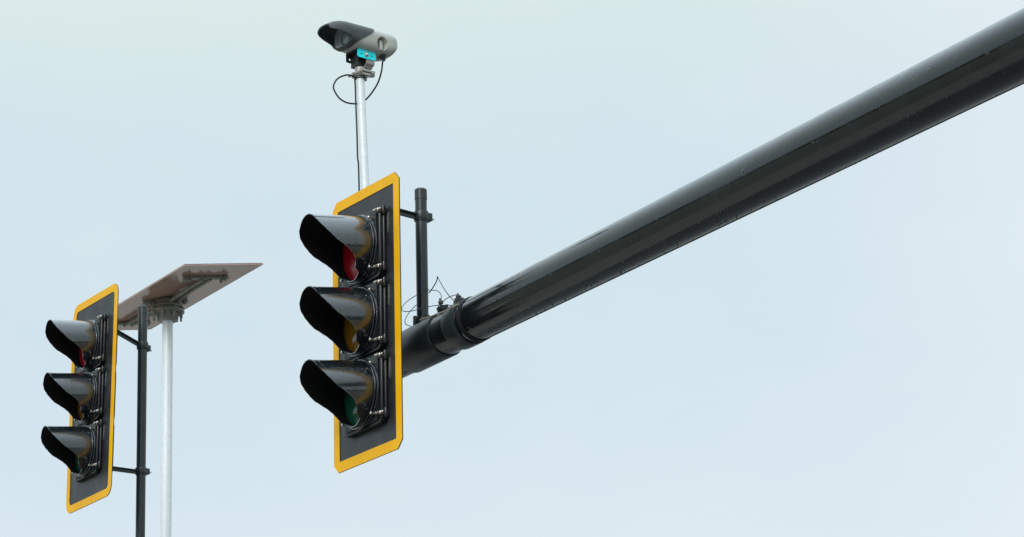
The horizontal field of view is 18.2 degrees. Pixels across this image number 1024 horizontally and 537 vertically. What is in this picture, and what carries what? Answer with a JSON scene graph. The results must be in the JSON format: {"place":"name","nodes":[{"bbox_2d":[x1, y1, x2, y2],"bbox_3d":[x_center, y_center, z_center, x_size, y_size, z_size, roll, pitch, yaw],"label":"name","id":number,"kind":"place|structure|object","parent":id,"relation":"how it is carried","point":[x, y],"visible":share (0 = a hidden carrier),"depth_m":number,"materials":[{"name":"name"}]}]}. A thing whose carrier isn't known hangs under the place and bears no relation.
{"place":"outdoors","nodes":[
{"label":"outdoors","id":0,"kind":"place"},
{"bbox_2d":[0,0,1023,536],"label":"sky","id":1,"kind":"structure","parent":0,"point":[842,356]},
{"label":"road","id":2,"kind":"structure","parent":0,"visible":0},
{"bbox_2d":[113,305,151,536],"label":"signal post","id":3,"kind":"object","parent":2,"relation":"on","point":[141,471],"visible":0.91,"depth_m":20.92,"materials":[{"name":"black metal"}]},
{"bbox_2d":[41,284,118,513],"bbox_3d":[-2.835,0.826,20.725,0.429,1.415,0.700,10,-20,-30],"label":"traffic signal","id":4,"kind":"object","parent":3,"relation":"attached to","point":[83,393],"visible":1,"depth_m":20.67,"materials":[{"name":"black plastic"}]},
{"bbox_2d":[160,319,172,536],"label":"panel pole","id":5,"kind":"object","parent":2,"relation":"on","point":[166,441],"visible":1,"depth_m":22.68,"materials":[{"name":"metal"}]},
{"bbox_2d":[118,263,262,329],"bbox_3d":[-2.468,0.296,22.982,0.618,0.187,1.830,-1,-15,-33],"label":"solar panel","id":6,"kind":"object","parent":5,"relation":"on","point":[174,294],"visible":0.91,"depth_m":22.80,"materials":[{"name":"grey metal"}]},
{"bbox_2d":[402,8,1023,377],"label":"mast arm","id":7,"kind":"object","parent":2,"relation":"on","point":[982,66],"visible":0.85,"depth_m":13.11},
{"bbox_2d":[356,76,368,189],"bbox_3d":[-0.692,-0.197,15.821,0.209,1.668,0.167,10,-21,-33],"label":"camera pole","id":8,"kind":"object","parent":7,"relation":"on","point":[362,128],"visible":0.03,"depth_m":15.95,"materials":[{"name":"metal"}]},
{"bbox_2d":[317,21,396,80],"bbox_3d":[-0.776,-1.089,16.090,0.423,0.260,0.175,13,-22,-38],"label":"traffic camera","id":9,"kind":"object","parent":8,"relation":"attached to","point":[364,49],"visible":1,"depth_m":16.06,"materials":[{"name":"grey plastic"}]},
{"bbox_2d":[334,30,351,47],"bbox_3d":[-0.849,-1.169,16.044,0.014,0.113,0.156,13,-22,-38],"label":"front window","id":10,"kind":"structure","parent":9,"relation":"in","point":[341,38],"depth_m":16.07,"materials":[{"name":"glass"}]},
{"bbox_2d":[333,60,383,190],"bbox_3d":[-0.721,-0.325,15.842,0.298,1.411,0.146,-11,-20,27],"label":"camera cable","id":11,"kind":"object","parent":8,"relation":"attached to","point":[355,103],"visible":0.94,"depth_m":16.02,"materials":[{"name":"rubber"}]},
{"bbox_2d":[402,295,447,311],"bbox_3d":[-0.402,0.143,15.190,0.146,0.241,0.616,5,-18,-20],"label":"wire","id":12,"kind":"object","parent":7,"relation":"attached to","point":[420,308],"visible":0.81,"depth_m":15.25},
{"bbox_2d":[419,303,459,320],"bbox_3d":[-0.333,0.199,14.955,0.254,0.044,0.021,-12,-20,31],"label":"cord","id":13,"kind":"object","parent":7,"relation":"attached to","point":[439,312],"visible":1,"depth_m":14.95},
{"bbox_2d":[400,187,483,372],"bbox_3d":[-0.395,-0.003,15.205,0.345,0.893,0.527,11,-21,-34],"label":"mounting pipe","id":14,"kind":"object","parent":7,"relation":"attached to","point":[420,352],"visible":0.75,"depth_m":15.21,"materials":[{"name":"black metal"}]},
{"bbox_2d":[299,172,402,472],"bbox_3d":[-0.791,0.237,15.031,0.430,1.345,0.615,10,-21,-32],"label":"traffic signal","id":15,"kind":"object","parent":14,"relation":"attached to","point":[354,386],"visible":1,"depth_m":14.99,"materials":[{"name":"black plastic"}]},
{"bbox_2d":[456,296,489,341],"bbox_3d":[-0.162,0.230,14.907,0.219,0.226,0.035,10,-21,-33],"label":"pipe coupling collar","id":16,"kind":"object","parent":7,"relation":"attached to","point":[463,330],"visible":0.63,"depth_m":14.86,"materials":[{"name":"black metal"}]}
]}

